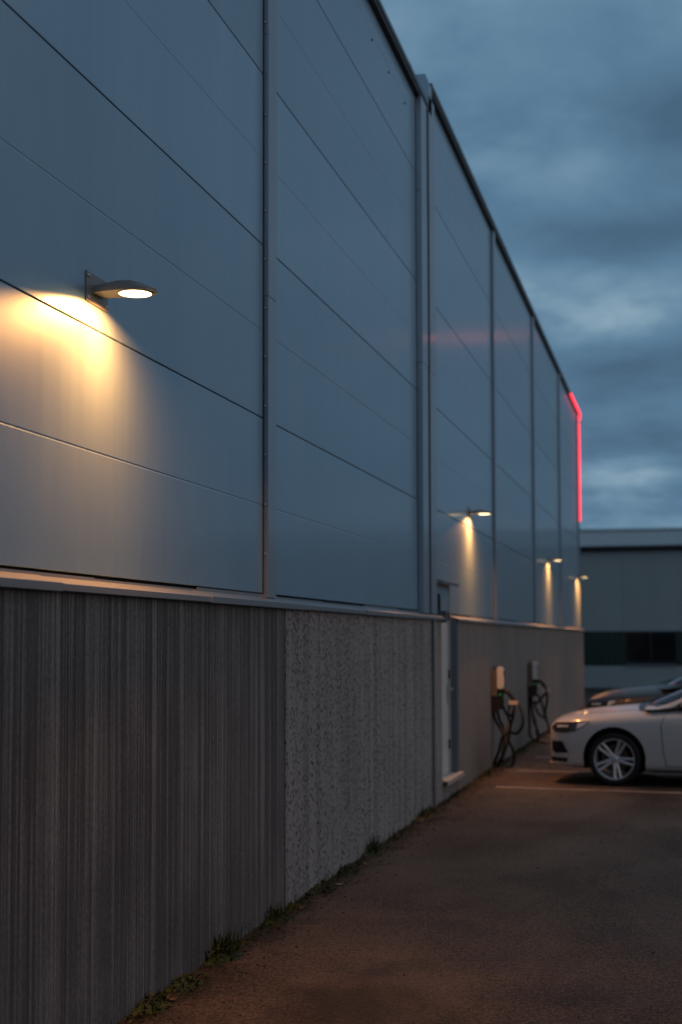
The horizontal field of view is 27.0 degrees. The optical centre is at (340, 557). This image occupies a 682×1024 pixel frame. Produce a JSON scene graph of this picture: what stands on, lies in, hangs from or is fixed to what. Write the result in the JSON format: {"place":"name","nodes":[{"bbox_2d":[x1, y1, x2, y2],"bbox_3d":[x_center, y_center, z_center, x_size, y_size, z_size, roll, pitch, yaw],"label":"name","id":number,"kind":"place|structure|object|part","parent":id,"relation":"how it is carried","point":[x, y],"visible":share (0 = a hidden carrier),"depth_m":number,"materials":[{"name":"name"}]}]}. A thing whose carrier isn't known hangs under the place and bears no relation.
{"place":"outdoors","nodes":[
{"label":"outdoors","id":0,"kind":"place"},
{"bbox_2d":[118,688,681,1023],"bbox_3d":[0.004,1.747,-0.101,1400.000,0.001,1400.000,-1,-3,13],"label":"asphalt ground","id":1,"kind":"structure","parent":0,"point":[546,942],"depth_m":8.69,"materials":[{"name":"grey asphalt"}]},
{"bbox_2d":[128,988,181,1015],"bbox_3d":[-0.880,2.109,6.766,0.158,0.072,0.423,-1,-3,13],"label":"weed","id":2,"kind":"object","parent":1,"relation":"on","point":[149,1003],"visible":1,"depth_m":6.76,"materials":[{"name":"green plant"}]},
{"bbox_2d":[163,967,209,994],"bbox_3d":[-0.764,2.143,7.212,0.168,0.065,0.505,-1,-3,13],"label":"weed","id":3,"kind":"object","parent":1,"relation":"on","point":[177,984],"visible":0.98,"depth_m":7.18,"materials":[{"name":"green plant"}]},
{"bbox_2d":[202,923,251,965],"bbox_3d":[-0.570,2.132,7.943,0.215,0.168,0.775,-1,-3,13],"label":"weed","id":4,"kind":"object","parent":1,"relation":"on","point":[220,954],"visible":1,"depth_m":7.81,"materials":[{"name":"green plant"}]},
{"bbox_2d":[264,899,295,924],"bbox_3d":[-0.381,2.200,8.860,0.159,0.131,0.489,-1,-3,13],"label":"weed","id":5,"kind":"object","parent":1,"relation":"on","point":[276,917],"visible":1,"depth_m":8.83,"materials":[{"name":"green plant"}]},
{"bbox_2d":[0,0,584,1023],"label":"warehouse","id":6,"kind":"structure","parent":1,"relation":"on","point":[276,604],"depth_m":8.60,"materials":[{"name":"silver metal"}]},
{"bbox_2d":[85,270,156,312],"bbox_3d":[-0.989,-1.231,6.549,0.295,0.140,0.250,-1,-3,13],"label":"wall lamp","id":7,"kind":"object","parent":6,"relation":"attached to","point":[99,292],"visible":1,"depth_m":6.51,"materials":[{"name":"grey metal"}]},
{"bbox_2d":[442,618,453,774],"bbox_3d":[1.146,1.388,15.922,0.116,2.095,0.917,-1,-3,13],"label":"door","id":8,"kind":"structure","parent":6,"relation":"in","point":[445,750],"depth_m":16.15,"materials":[{"name":"grey paint"}]},
{"bbox_2d":[468,507,491,518],"bbox_3d":[1.778,-0.568,18.103,0.295,0.140,0.250,-1,-3,13],"label":"wall lamp","id":9,"kind":"object","parent":6,"relation":"attached to","point":[480,512],"visible":1,"depth_m":18.05,"materials":[{"name":"grey metal"}]},
{"bbox_2d":[491,665,524,767],"bbox_3d":[2.275,2.175,19.361,0.459,1.410,0.260,-1,-3,13],"label":"charging station","id":10,"kind":"object","parent":6,"relation":"attached to","point":[498,680],"visible":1,"depth_m":19.33,"materials":[{"name":"grey plastic"}]},
{"bbox_2d":[527,660,550,743],"bbox_3d":[3.336,2.437,23.933,0.393,1.410,0.260,-1,-3,13],"label":"charging station","id":11,"kind":"object","parent":6,"relation":"attached to","point":[533,673],"visible":1,"depth_m":23.90,"materials":[{"name":"grey plastic"}]},
{"bbox_2d":[548,556,562,562],"bbox_3d":[4.360,0.050,28.881,0.295,0.140,0.250,-1,-3,13],"label":"wall lamp","id":12,"kind":"object","parent":6,"relation":"attached to","point":[554,559],"visible":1,"depth_m":28.83,"materials":[{"name":"grey metal"}]},
{"bbox_2d":[570,393,580,520],"bbox_3d":[5.980,-2.480,36.316,0.109,2.905,3.229,-1,-3,13],"label":"light tube","id":13,"kind":"object","parent":6,"relation":"attached to","point":[576,406],"visible":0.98,"depth_m":37.75,"materials":[{"name":"red"}]},
{"bbox_2d":[287,895,309,907],"bbox_3d":[-0.263,2.248,9.326,0.157,0.089,0.101,-1,-3,13],"label":"weed","id":14,"kind":"object","parent":1,"relation":"on","point":[297,904],"visible":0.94,"depth_m":9.30,"materials":[{"name":"green plant"}]},
{"bbox_2d":[307,878,338,894],"bbox_3d":[-0.113,2.297,9.951,0.167,0.068,0.484,-1,-3,13],"label":"weed","id":15,"kind":"object","parent":1,"relation":"on","point":[326,886],"visible":0.98,"depth_m":9.90,"materials":[{"name":"green plant"}]},
{"bbox_2d":[111,727,550,1023],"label":"ground cover","id":16,"kind":"object","parent":1,"relation":"on","point":[485,773],"visible":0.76,"depth_m":10.61,"materials":[{"name":"green plant"}]},
{"bbox_2d":[339,862,360,872],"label":"weed","id":17,"kind":"object","parent":1,"relation":"on","point":[350,869],"visible":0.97,"depth_m":10.73,"materials":[{"name":"green plant"}]},
{"bbox_2d":[361,833,388,858],"bbox_3d":[0.290,2.341,11.662,0.162,0.170,0.752,-1,-3,13],"label":"weed","id":18,"kind":"object","parent":1,"relation":"on","point":[375,850],"visible":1,"depth_m":11.60,"materials":[{"name":"green plant"}]},
{"bbox_2d":[123,736,681,1023],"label":"grit","id":19,"kind":"object","parent":1,"relation":"on","point":[351,888],"visible":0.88,"depth_m":9.76,"materials":[{"name":"grey gravel"}]},
{"bbox_2d":[413,804,440,821],"bbox_3d":[0.892,2.506,14.128,0.178,0.133,1.271,-1,-3,13],"label":"weed","id":20,"kind":"object","parent":1,"relation":"on","point":[426,814],"visible":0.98,"depth_m":13.93,"materials":[{"name":"green plant"}]},
{"bbox_2d":[496,786,679,792],"bbox_3d":[4.197,2.665,15.989,5.042,0.001,0.103,-1,-4,20],"label":"parking line","id":21,"kind":"object","parent":1,"relation":"on","point":[589,789],"visible":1,"depth_m":16.51,"materials":[{"name":"paint"}]},
{"bbox_2d":[518,770,681,775],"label":"parking line","id":22,"kind":"object","parent":1,"relation":"on","point":[591,772],"visible":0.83,"depth_m":18.62,"materials":[{"name":"paint"}]},
{"bbox_2d":[550,689,681,785],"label":"white car","id":23,"kind":"object","parent":1,"relation":"on","point":[633,740],"visible":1,"depth_m":16.98,"materials":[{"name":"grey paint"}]},
{"bbox_3d":[4.297,2.130,16.683,1.044,0.665,0.253,-1,-4,20],"label":"door","id":24,"kind":"part","parent":23,"relation":"part of","materials":[{"name":"grey paint"}]},
{"bbox_2d":[580,526,681,687],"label":"industrial building","id":25,"kind":"structure","parent":1,"relation":"on","point":[631,601],"depth_m":50.99,"materials":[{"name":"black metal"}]},
{"bbox_2d":[624,632,677,664],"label":"window","id":26,"kind":"structure","parent":25,"relation":"in","point":[639,647],"depth_m":50.79,"materials":[{"name":"black glass"}]},
{"bbox_2d":[586,676,681,708],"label":"car","id":27,"kind":"object","parent":1,"relation":"on","point":[633,695],"visible":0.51,"depth_m":21.38,"materials":[{"name":"grey paint"}]},
{"bbox_2d":[380,0,681,530],"label":"sky","id":28,"kind":"structure","parent":0,"point":[565,116],"materials":[{"name":"blue"}]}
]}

